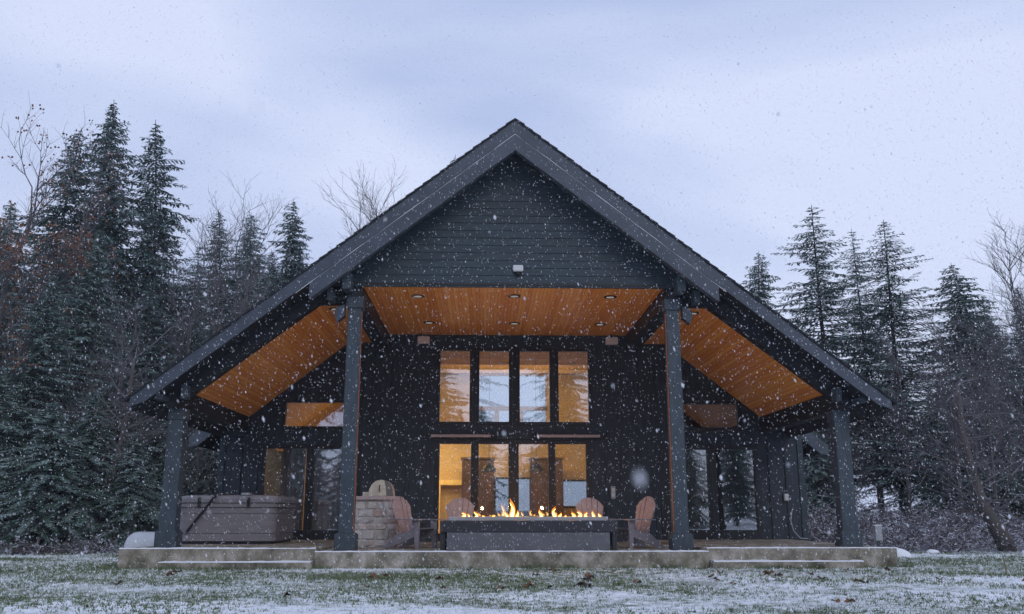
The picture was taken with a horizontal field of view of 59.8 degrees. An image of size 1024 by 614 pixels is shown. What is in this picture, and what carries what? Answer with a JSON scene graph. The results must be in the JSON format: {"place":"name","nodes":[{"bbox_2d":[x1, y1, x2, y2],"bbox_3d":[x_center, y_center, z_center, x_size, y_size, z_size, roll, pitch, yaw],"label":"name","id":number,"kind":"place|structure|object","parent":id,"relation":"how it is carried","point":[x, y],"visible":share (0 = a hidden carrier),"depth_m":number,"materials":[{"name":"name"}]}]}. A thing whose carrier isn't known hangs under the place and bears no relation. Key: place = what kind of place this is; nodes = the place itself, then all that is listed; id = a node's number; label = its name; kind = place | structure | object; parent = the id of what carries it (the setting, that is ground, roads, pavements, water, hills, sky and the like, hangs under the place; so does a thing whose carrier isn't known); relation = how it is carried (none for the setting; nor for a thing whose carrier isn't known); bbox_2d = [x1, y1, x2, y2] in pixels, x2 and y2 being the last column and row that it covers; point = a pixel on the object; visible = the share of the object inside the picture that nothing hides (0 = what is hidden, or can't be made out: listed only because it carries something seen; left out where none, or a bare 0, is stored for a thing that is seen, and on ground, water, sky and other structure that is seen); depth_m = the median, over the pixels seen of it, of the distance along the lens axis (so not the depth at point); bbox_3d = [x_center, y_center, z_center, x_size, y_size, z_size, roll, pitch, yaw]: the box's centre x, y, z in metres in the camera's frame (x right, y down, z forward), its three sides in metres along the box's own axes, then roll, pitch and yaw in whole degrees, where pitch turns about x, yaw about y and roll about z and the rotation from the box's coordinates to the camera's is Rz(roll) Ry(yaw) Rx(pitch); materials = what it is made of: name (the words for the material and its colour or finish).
{"place":"outdoors","nodes":[
{"label":"outdoors","id":0,"kind":"place"},
{"bbox_2d":[124,118,896,549],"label":"lodge house","id":1,"kind":"structure","parent":0,"point":[570,188],"depth_m":20.27,"materials":[{"name":"black wood"}]},
{"bbox_2d":[260,445,310,539],"bbox_3d":[-5.495,4.470,21.537,1.180,2.250,0.150,0,-13,-2],"label":"window frame","id":2,"kind":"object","parent":1,"relation":"in","point":[299,534],"depth_m":21.55,"materials":[{"name":"black paint"}]},
{"bbox_2d":[281,399,343,429],"bbox_3d":[-4.830,2.658,21.979,1.650,0.760,0.150,0,-13,-2],"label":"window","id":3,"kind":"structure","parent":1,"relation":"in","point":[285,401],"depth_m":21.91,"materials":[{"name":"black paint"}]},
{"bbox_2d":[307,445,362,539],"bbox_3d":[-4.279,4.478,21.573,1.248,2.250,0.150,0,-13,-2],"label":"window frame","id":4,"kind":"structure","parent":1,"relation":"in","point":[311,534],"depth_m":21.53,"materials":[{"name":"black paint"}]},
{"bbox_2d":[434,440,474,540],"bbox_3d":[-1.391,4.454,21.644,0.960,2.410,0.195,0,-13,-2],"label":"glass door","id":5,"kind":"structure","parent":1,"relation":"in","point":[437,463],"depth_m":21.70,"materials":[{"name":"black paint"}]},
{"bbox_2d":[436,348,473,424],"bbox_3d":[-1.427,1.985,22.240,0.910,1.940,0.150,0,-13,-2],"label":"window","id":6,"kind":"structure","parent":1,"relation":"in","point":[470,350],"depth_m":22.16,"materials":[{"name":"black paint"}]},
{"bbox_2d":[426,433,495,437],"bbox_3d":[-1.242,3.155,21.819,1.719,0.120,0.212,0,-13,-2],"label":"wall heater","id":7,"kind":"object","parent":1,"relation":"attached to","point":[458,435],"depth_m":21.73,"materials":[{"name":"black metal"}]},
{"bbox_2d":[461,457,494,516],"bbox_3d":[-1.061,5.837,27.663,1.060,2.260,0.670,0,-13,-2],"label":"door frame","id":8,"kind":"object","parent":1,"relation":"on","point":[486,502],"visible":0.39,"depth_m":27.42,"materials":[{"name":"brown wood"}]},
{"bbox_2d":[481,352,495,471],"bbox_3d":[-0.678,2.192,26.688,0.440,5.400,0.440,0,-13,-2],"label":"pendant lamp","id":9,"kind":"object","parent":1,"relation":"hanging from","point":[488,467],"visible":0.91,"depth_m":26.08,"materials":[{"name":"black metal"}]},
{"bbox_2d":[474,440,511,516],"bbox_3d":[-0.451,4.460,21.672,0.920,2.410,0.195,0,-13,-2],"label":"glass door","id":10,"kind":"structure","parent":1,"relation":"in","point":[477,442],"depth_m":21.74,"materials":[{"name":"black paint"}]},
{"bbox_2d":[476,348,511,425],"bbox_3d":[-0.447,1.991,22.269,0.910,1.940,0.150,0,-13,-2],"label":"window","id":11,"kind":"structure","parent":1,"relation":"in","point":[478,350],"depth_m":22.20,"materials":[{"name":"black paint"}]},
{"bbox_2d":[515,440,552,516],"bbox_3d":[0.528,4.467,21.700,0.920,2.410,0.195,0,-13,-2],"label":"glass door","id":12,"kind":"structure","parent":1,"relation":"in","point":[517,442],"depth_m":21.76,"materials":[{"name":"black paint"}]},
{"bbox_2d":[516,348,553,425],"bbox_3d":[0.568,1.998,22.298,0.920,1.940,0.150,0,-13,-2],"label":"window","id":13,"kind":"structure","parent":1,"relation":"in","point":[518,350],"depth_m":22.24,"materials":[{"name":"black paint"}]},
{"bbox_2d":[529,457,563,516],"bbox_3d":[1.068,5.851,27.725,1.060,2.260,0.670,0,-13,-2],"label":"door frame","id":14,"kind":"object","parent":1,"relation":"on","point":[539,487],"visible":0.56,"depth_m":27.47,"materials":[{"name":"brown wood"}]},
{"bbox_2d":[532,433,605,437],"bbox_3d":[1.389,3.172,21.896,1.814,0.120,0.212,0,-13,-2],"label":"wall heater","id":15,"kind":"object","parent":1,"relation":"attached to","point":[571,435],"depth_m":21.80,"materials":[{"name":"black metal"}]},
{"bbox_2d":[552,440,590,511],"bbox_3d":[1.443,4.473,21.727,0.950,2.410,0.195,0,-13,-2],"label":"glass door","id":16,"kind":"structure","parent":1,"relation":"in","point":[587,442],"depth_m":21.81,"materials":[{"name":"black paint"}]},
{"bbox_2d":[555,348,592,425],"bbox_3d":[1.537,2.005,22.327,0.920,1.940,0.150,0,-13,-2],"label":"window","id":17,"kind":"structure","parent":1,"relation":"in","point":[588,350],"depth_m":22.25,"materials":[{"name":"black paint"}]},
{"bbox_2d":[659,445,714,538],"bbox_3d":[4.281,4.536,21.823,1.280,2.250,0.150,0,-13,-2],"label":"glass door","id":18,"kind":"structure","parent":1,"relation":"in","point":[696,489],"depth_m":21.80,"materials":[{"name":"black paint"}]},
{"bbox_2d":[683,400,742,431],"bbox_3d":[4.866,2.734,22.260,1.750,0.780,0.150,0,-13,-2],"label":"window","id":19,"kind":"structure","parent":1,"relation":"in","point":[712,416],"depth_m":22.25,"materials":[{"name":"black paint"}]},
{"bbox_2d":[711,446,762,538],"bbox_3d":[5.506,4.545,21.859,1.168,2.250,0.150,0,-13,-2],"label":"glass door","id":20,"kind":"structure","parent":1,"relation":"in","point":[738,486],"depth_m":21.84,"materials":[{"name":"black paint"}]},
{"bbox_2d":[0,511,1023,613],"bbox_3d":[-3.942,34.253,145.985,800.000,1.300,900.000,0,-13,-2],"label":"ground","id":21,"kind":"structure","parent":0,"point":[631,605],"depth_m":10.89,"materials":[{"name":"green plant"}]},
{"bbox_2d":[0,202,75,428],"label":"conifer tree","id":22,"kind":"object","parent":21,"relation":"on","point":[11,310],"visible":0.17,"depth_m":29.63,"materials":[{"name":"green plant"}]},
{"bbox_2d":[0,368,85,542],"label":"conifer tree","id":23,"kind":"object","parent":21,"relation":"on","point":[3,445],"visible":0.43,"depth_m":23.54,"materials":[{"name":"green plant"}]},
{"bbox_2d":[0,100,96,412],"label":"bare tree","id":24,"kind":"object","parent":21,"relation":"on","point":[8,264],"visible":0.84,"depth_m":26.73,"materials":[{"name":"brown plant"}]},
{"bbox_2d":[0,401,111,553],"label":"conifer tree","id":25,"kind":"object","parent":21,"relation":"on","point":[40,485],"visible":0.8,"depth_m":22.12,"materials":[{"name":"green plant"}]},
{"bbox_2d":[0,275,119,551],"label":"conifer tree","id":26,"kind":"object","parent":21,"relation":"on","point":[40,346],"visible":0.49,"depth_m":25.22,"materials":[{"name":"green plant"}]},
{"bbox_2d":[2,315,122,485],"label":"bare tree","id":27,"kind":"object","parent":21,"relation":"on","point":[52,392],"visible":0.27,"depth_m":25.68,"materials":[{"name":"brown plant"}]},
{"bbox_2d":[5,114,146,389],"bbox_3d":[-15.721,0.110,30.758,7.967,15.744,5.252,-8,-15,30],"label":"bare tree","id":28,"kind":"object","parent":21,"relation":"on","point":[76,252],"visible":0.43,"depth_m":31.93,"materials":[{"name":"brown plant"}]},
{"bbox_2d":[0,523,156,554],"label":"undergrowth","id":29,"kind":"object","parent":21,"relation":"on","point":[89,545],"visible":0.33,"depth_m":20.99,"materials":[{"name":"plant"}]},
{"bbox_2d":[2,229,155,507],"bbox_3d":[-12.991,2.715,27.215,6.970,11.044,7.254,-5,-14,21],"label":"conifer tree","id":30,"kind":"object","parent":21,"relation":"on","point":[88,339],"visible":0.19,"depth_m":28.00,"materials":[{"name":"green plant"}]},
{"bbox_2d":[18,389,158,551],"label":"conifer tree","id":31,"kind":"object","parent":21,"relation":"on","point":[83,473],"visible":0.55,"depth_m":23.32,"materials":[{"name":"green plant"}]},
{"bbox_2d":[29,274,166,485],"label":"bare tree","id":32,"kind":"object","parent":21,"relation":"on","point":[121,381],"visible":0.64,"depth_m":24.96,"materials":[{"name":"brown plant"}]},
{"bbox_2d":[0,130,215,455],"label":"conifer tree","id":33,"kind":"object","parent":21,"relation":"on","point":[73,194],"visible":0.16,"depth_m":33.83,"materials":[{"name":"green plant"}]},
{"bbox_2d":[14,103,208,462],"bbox_3d":[-16.302,-0.026,34.047,10.075,17.616,7.926,-7,-15,28],"label":"conifer tree","id":34,"kind":"object","parent":21,"relation":"on","point":[119,222],"visible":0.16,"depth_m":35.00,"materials":[{"name":"green plant"}]},
{"bbox_2d":[0,292,228,547],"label":"leaning tree","id":35,"kind":"object","parent":21,"relation":"on","point":[127,417],"visible":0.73,"depth_m":23.51,"materials":[{"name":"brown plant"}]},
{"bbox_2d":[67,430,162,548],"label":"conifer tree","id":36,"kind":"object","parent":21,"relation":"on","point":[129,509],"visible":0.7,"depth_m":22.92,"materials":[{"name":"green plant"}]},
{"bbox_2d":[74,283,196,534],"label":"conifer tree","id":37,"kind":"object","parent":21,"relation":"on","point":[149,302],"visible":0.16,"depth_m":27.90,"materials":[{"name":"green plant"}]},
{"bbox_2d":[124,532,154,547],"bbox_3d":[-7.359,4.924,18.452,1.300,0.730,0.620,0,-13,-2],"label":"propane tank","id":38,"kind":"object","parent":21,"relation":"on","point":[141,537],"visible":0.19,"depth_m":18.21,"materials":[{"name":"white metal"}]},
{"bbox_2d":[99,361,193,504],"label":"tree","id":39,"kind":"object","parent":21,"relation":"on","point":[137,428],"visible":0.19,"depth_m":26.27,"materials":[{"name":"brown plant"}]},
{"bbox_2d":[99,119,226,457],"bbox_3d":[-15.021,0.345,35.600,9.248,17.252,10.802,-4,-14,17],"label":"conifer tree","id":40,"kind":"object","parent":21,"relation":"on","point":[163,235],"visible":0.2,"depth_m":37.02,"materials":[{"name":"green plant"}]},
{"bbox_2d":[111,421,215,535],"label":"conifer tree","id":41,"kind":"object","parent":21,"relation":"on","point":[159,461],"visible":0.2,"depth_m":25.63,"materials":[{"name":"green plant"}]},
{"bbox_2d":[107,206,241,445],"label":"bare tree","id":42,"kind":"object","parent":21,"relation":"on","point":[189,337],"visible":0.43,"depth_m":29.08,"materials":[{"name":"brown plant"}]},
{"bbox_2d":[152,354,218,494],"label":"tree","id":43,"kind":"object","parent":21,"relation":"on","point":[195,491],"visible":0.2,"depth_m":25.23,"materials":[{"name":"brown plant"}]},
{"bbox_2d":[166,318,207,493],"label":"conifer tree","id":44,"kind":"object","parent":21,"relation":"on","point":[194,341],"visible":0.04,"depth_m":31.28,"materials":[{"name":"green plant"}]},
{"bbox_2d":[155,244,220,477],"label":"conifer tree","id":45,"kind":"object","parent":21,"relation":"on","point":[197,265],"visible":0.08,"depth_m":41.38,"materials":[{"name":"green plant"}]},
{"bbox_2d":[122,184,264,494],"bbox_3d":[-12.277,1.629,35.930,7.807,14.849,6.577,4,-14,-18],"label":"bare tree","id":46,"kind":"object","parent":21,"relation":"on","point":[214,277],"visible":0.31,"depth_m":37.12,"materials":[{"name":"brown plant"}]},
{"bbox_2d":[182,447,218,495],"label":"conifer tree","id":47,"kind":"object","parent":21,"relation":"on","point":[205,481],"visible":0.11,"depth_m":26.21,"materials":[{"name":"green plant"}]},
{"bbox_2d":[173,209,251,488],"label":"conifer tree","id":48,"kind":"object","parent":21,"relation":"on","point":[229,282],"visible":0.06,"depth_m":44.87,"materials":[{"name":"green plant"}]},
{"bbox_2d":[117,540,333,567],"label":"patio","id":49,"kind":"structure","parent":21,"relation":"on","point":[129,558],"depth_m":15.68,"materials":[{"name":"concrete"}]},
{"bbox_2d":[119,547,317,548],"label":"patio snow","id":50,"kind":"structure","parent":49,"relation":"on","point":[216,548],"depth_m":15.71,"materials":[{"name":"white snow"}]},
{"bbox_2d":[180,493,296,543],"bbox_3d":[-5.886,4.545,19.166,2.100,1.030,2.170,0,-13,-2],"label":"hot tub","id":51,"kind":"object","parent":49,"relation":"on","point":[221,508],"visible":0.84,"depth_m":18.24,"materials":[{"name":"grey plastic"}]},
{"bbox_2d":[172,259,286,354],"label":"tree","id":52,"kind":"object","parent":21,"relation":"on","point":[243,292],"visible":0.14,"depth_m":31.87,"materials":[{"name":"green plant"}]},
{"bbox_2d":[158,561,313,568],"bbox_3d":[-4.767,4.648,15.421,2.620,0.435,0.376,0,-13,-2],"label":"patio step","id":53,"kind":"object","parent":21,"relation":"on","point":[254,565],"visible":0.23,"depth_m":15.28,"materials":[{"name":"concrete"}]},
{"bbox_2d":[158,560,311,562],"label":"patio snow","id":54,"kind":"structure","parent":53,"relation":"on","point":[289,561],"depth_m":15.32,"materials":[{"name":"white snow"}]},
{"bbox_2d":[201,215,282,454],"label":"conifer tree","id":55,"kind":"object","parent":21,"relation":"on","point":[245,257],"visible":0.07,"depth_m":48.52,"materials":[{"name":"green plant"}]},
{"bbox_2d":[187,175,307,339],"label":"bare tree","id":56,"kind":"object","parent":21,"relation":"on","point":[251,278],"visible":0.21,"depth_m":36.53,"materials":[{"name":"brown plant"}]},
{"bbox_2d":[201,199,313,488],"bbox_3d":[-9.356,2.265,37.962,6.941,14.570,8.823,-8,-16,32],"label":"conifer tree","id":57,"kind":"object","parent":21,"relation":"on","point":[294,251],"visible":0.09,"depth_m":39.05,"materials":[{"name":"green plant"}]},
{"bbox_2d":[252,249,278,303],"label":"conifer tree","id":58,"kind":"object","parent":21,"relation":"on","point":[268,271],"visible":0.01,"depth_m":41.87,"materials":[{"name":"green plant"}]},
{"bbox_2d":[303,155,408,262],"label":"bare tree","id":59,"kind":"object","parent":21,"relation":"on","point":[371,207],"visible":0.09,"depth_m":45.72,"materials":[{"name":"brown plant"}]},
{"bbox_2d":[327,163,401,237],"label":"bare tree","id":60,"kind":"object","parent":21,"relation":"on","point":[363,194],"visible":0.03,"depth_m":48.51,"materials":[{"name":"brown plant"}]},
{"bbox_2d":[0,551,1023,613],"bbox_3d":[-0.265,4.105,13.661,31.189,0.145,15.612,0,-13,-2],"label":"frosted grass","id":61,"kind":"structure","parent":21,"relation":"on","point":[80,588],"depth_m":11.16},
{"bbox_2d":[314,542,709,568],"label":"patio","id":62,"kind":"structure","parent":21,"relation":"on","point":[480,559],"depth_m":15.64,"materials":[{"name":"concrete"}]},
{"bbox_2d":[355,496,399,546],"bbox_3d":[-2.802,4.434,18.398,1.000,1.000,1.000,0,-13,-2],"label":"stone counter","id":63,"kind":"object","parent":62,"relation":"on","point":[371,534],"visible":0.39,"depth_m":17.97,"materials":[{"name":"grey stone"}]},
{"bbox_2d":[362,480,394,495],"bbox_3d":[-2.747,3.753,18.419,0.642,0.335,0.631,0,-13,-2],"label":"grill","id":64,"kind":"object","parent":63,"relation":"on","point":[379,488],"visible":0.85,"depth_m":18.18,"materials":[{"name":"metal"}]},
{"bbox_2d":[382,496,440,548],"bbox_3d":[-1.992,4.216,17.447,0.930,0.994,0.760,-8,-15,29],"label":"adirondack chair","id":65,"kind":"object","parent":62,"relation":"on","point":[408,534],"visible":0.96,"depth_m":17.43,"materials":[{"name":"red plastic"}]},
{"bbox_2d":[441,498,473,519],"bbox_3d":[-1.100,4.504,18.686,0.760,0.994,0.930,0,-13,-2],"label":"adirondack chair","id":66,"kind":"object","parent":62,"relation":"on","point":[451,506],"visible":0.45,"depth_m":18.97,"materials":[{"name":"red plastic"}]},
{"bbox_2d":[315,550,708,551],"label":"patio snow","id":67,"kind":"structure","parent":62,"relation":"on","point":[530,551],"depth_m":15.70,"materials":[{"name":"white snow"}]},
{"bbox_2d":[440,517,617,549],"bbox_3d":[0.304,4.330,17.070,3.310,0.600,1.220,0,-13,-2],"label":"fire table","id":68,"kind":"object","parent":62,"relation":"on","point":[512,530],"visible":0.99,"depth_m":16.50,"materials":[{"name":"concrete"}]},
{"bbox_2d":[461,499,601,516],"bbox_3d":[0.380,3.900,17.185,2.723,0.400,0.229,0,-13,-2],"label":"fire","id":69,"kind":"object","parent":68,"relation":"on","point":[513,514],"visible":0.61,"depth_m":17.16,"materials":[{"name":"orange"}]},
{"bbox_2d":[575,498,602,516],"bbox_3d":[1.676,4.523,18.767,0.760,0.994,0.930,1,-13,-4],"label":"adirondack chair","id":70,"kind":"object","parent":62,"relation":"on","point":[589,507],"visible":0.33,"depth_m":19.06,"materials":[{"name":"brown wood"}]},
{"bbox_2d":[608,496,664,548],"bbox_3d":[2.462,4.234,17.523,0.930,0.994,0.760,7,-15,-29],"label":"adirondack chair","id":71,"kind":"object","parent":62,"relation":"on","point":[645,508],"visible":0.91,"depth_m":17.51,"materials":[{"name":"brown wood"}]},
{"bbox_2d":[657,539,897,566],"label":"patio","id":72,"kind":"structure","parent":21,"relation":"on","point":[877,559],"depth_m":16.00,"materials":[{"name":"concrete"}]},
{"bbox_2d":[707,547,896,547],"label":"patio snow","id":73,"kind":"structure","parent":72,"relation":"on","point":[802,547],"depth_m":16.01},
{"bbox_2d":[709,561,863,568],"bbox_3d":[4.834,4.713,15.701,2.670,0.435,0.376,0,-13,-2],"label":"patio step","id":74,"kind":"object","parent":21,"relation":"on","point":[715,565],"visible":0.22,"depth_m":15.56,"materials":[{"name":"concrete"}]},
{"bbox_2d":[709,560,863,561],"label":"patio snow","id":75,"kind":"structure","parent":74,"relation":"on","point":[787,560],"depth_m":15.61,"materials":[{"name":"white snow"}]},
{"bbox_2d":[740,253,870,518],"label":"conifer tree","id":76,"kind":"object","parent":21,"relation":"on","point":[759,275],"visible":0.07,"depth_m":41.67,"materials":[{"name":"green plant"}]},
{"bbox_2d":[803,430,863,523],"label":"conifer tree","id":77,"kind":"object","parent":21,"relation":"on","point":[815,487],"visible":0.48,"depth_m":32.44,"materials":[{"name":"green plant"}]},
{"bbox_2d":[804,423,877,505],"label":"tree","id":78,"kind":"object","parent":21,"relation":"on","point":[829,441],"visible":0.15,"depth_m":32.43,"materials":[{"name":"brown plant"}]},
{"bbox_2d":[805,423,893,507],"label":"tree","id":79,"kind":"object","parent":21,"relation":"on","point":[855,467],"visible":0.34,"depth_m":32.19,"materials":[{"name":"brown plant"}]},
{"bbox_2d":[770,205,944,493],"bbox_3d":[12.402,2.540,37.501,9.946,13.737,11.654,1,-13,-5],"label":"conifer tree","id":80,"kind":"object","parent":21,"relation":"on","point":[823,337],"visible":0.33,"depth_m":36.92,"materials":[{"name":"green plant"}]},
{"bbox_2d":[805,229,945,519],"bbox_3d":[15.776,2.944,38.113,7.706,13.171,6.577,-3,-13,13],"label":"conifer tree","id":81,"kind":"object","parent":21,"relation":"on","point":[857,267],"visible":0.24,"depth_m":38.45,"materials":[{"name":"green plant"}]},
{"bbox_2d":[872,525,882,546],"bbox_3d":[8.274,5.267,20.087,0.176,0.680,0.144,0,-13,-2],"label":"utility pedestal","id":82,"kind":"object","parent":21,"relation":"on","point":[878,538],"visible":0.95,"depth_m":20.06,"materials":[{"name":"grey plastic"}]},
{"bbox_2d":[859,351,919,506],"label":"conifer tree","id":83,"kind":"object","parent":21,"relation":"on","point":[887,494],"visible":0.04,"depth_m":53.27,"materials":[{"name":"green plant"}]},
{"bbox_2d":[855,321,940,518],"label":"bare tree","id":84,"kind":"object","parent":21,"relation":"on","point":[905,451],"visible":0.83,"depth_m":29.37,"materials":[{"name":"brown plant"}]},
{"bbox_2d":[806,483,1023,551],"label":"undergrowth","id":85,"kind":"object","parent":21,"relation":"on","point":[943,531],"visible":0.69,"depth_m":23.93,"materials":[{"name":"plant"}]},
{"bbox_2d":[820,221,1023,518],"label":"conifer tree","id":86,"kind":"object","parent":21,"relation":"on","point":[888,314],"visible":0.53,"depth_m":35.86,"materials":[{"name":"green plant"}]},
{"bbox_2d":[877,388,985,526],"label":"conifer tree","id":87,"kind":"object","parent":21,"relation":"on","point":[933,481],"visible":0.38,"depth_m":31.91,"materials":[{"name":"green plant"}]},
{"bbox_2d":[853,265,1023,520],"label":"conifer tree","id":88,"kind":"object","parent":21,"relation":"on","point":[960,298],"visible":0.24,"depth_m":35.03,"materials":[{"name":"green plant"}]},
{"bbox_2d":[894,294,1006,528],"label":"bare tree","id":89,"kind":"object","parent":21,"relation":"on","point":[938,382],"visible":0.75,"depth_m":28.53,"materials":[{"name":"brown plant"}]},
{"bbox_2d":[882,367,1023,551],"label":"leaning tree","id":90,"kind":"object","parent":21,"relation":"on","point":[976,487],"visible":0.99,"depth_m":22.21,"materials":[{"name":"brown plant"}]},
{"bbox_2d":[889,298,1023,519],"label":"conifer tree","id":91,"kind":"object","parent":21,"relation":"on","point":[984,314],"visible":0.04,"depth_m":38.45,"materials":[{"name":"green plant"}]},
{"bbox_2d":[899,341,1023,527],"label":"bare tree","id":92,"kind":"object","parent":21,"relation":"on","point":[928,404],"visible":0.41,"depth_m":29.33,"materials":[{"name":"brown plant"}]},
{"bbox_2d":[901,187,1023,451],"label":"bare tree","id":93,"kind":"object","parent":21,"relation":"on","point":[1005,357],"visible":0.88,"depth_m":25.85,"materials":[{"name":"brown plant"}]},
{"bbox_2d":[902,211,1023,467],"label":"bare tree","id":94,"kind":"object","parent":21,"relation":"on","point":[1016,309],"visible":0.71,"depth_m":28.53,"materials":[{"name":"brown plant"}]},
{"bbox_2d":[909,350,1019,497],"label":"bare tree","id":95,"kind":"object","parent":21,"relation":"on","point":[920,367],"visible":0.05,"depth_m":34.23,"materials":[{"name":"brown plant"}]},
{"bbox_2d":[923,323,1023,517],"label":"bare tree","id":96,"kind":"object","parent":21,"relation":"on","point":[994,487],"visible":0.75,"depth_m":25.46,"materials":[{"name":"brown plant"}]},
{"bbox_2d":[941,377,1023,527],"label":"conifer tree","id":97,"kind":"object","parent":21,"relation":"on","point":[1016,505],"visible":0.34,"depth_m":29.91,"materials":[{"name":"green plant"}]},
{"bbox_2d":[943,341,1023,512],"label":"bare tree","id":98,"kind":"object","parent":21,"relation":"on","point":[970,367],"visible":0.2,"depth_m":31.20,"materials":[{"name":"brown plant"}]},
{"bbox_2d":[965,285,1023,509],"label":"conifer tree","id":99,"kind":"object","parent":21,"relation":"on","point":[1016,365],"visible":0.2,"depth_m":32.00,"materials":[{"name":"green plant"}]},
{"bbox_2d":[984,386,1023,473],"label":"tree","id":100,"kind":"object","parent":21,"relation":"on","point":[996,438],"visible":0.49,"depth_m":27.94,"materials":[{"name":"brown plant"}]},
{"bbox_2d":[0,0,1023,613],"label":"falling snow","id":101,"kind":"structure","parent":0,"point":[638,478],"depth_m":9.09,"materials":[{"name":"white snow"}]},
{"bbox_2d":[0,0,1023,510],"label":"sky","id":102,"kind":"structure","parent":0,"point":[206,53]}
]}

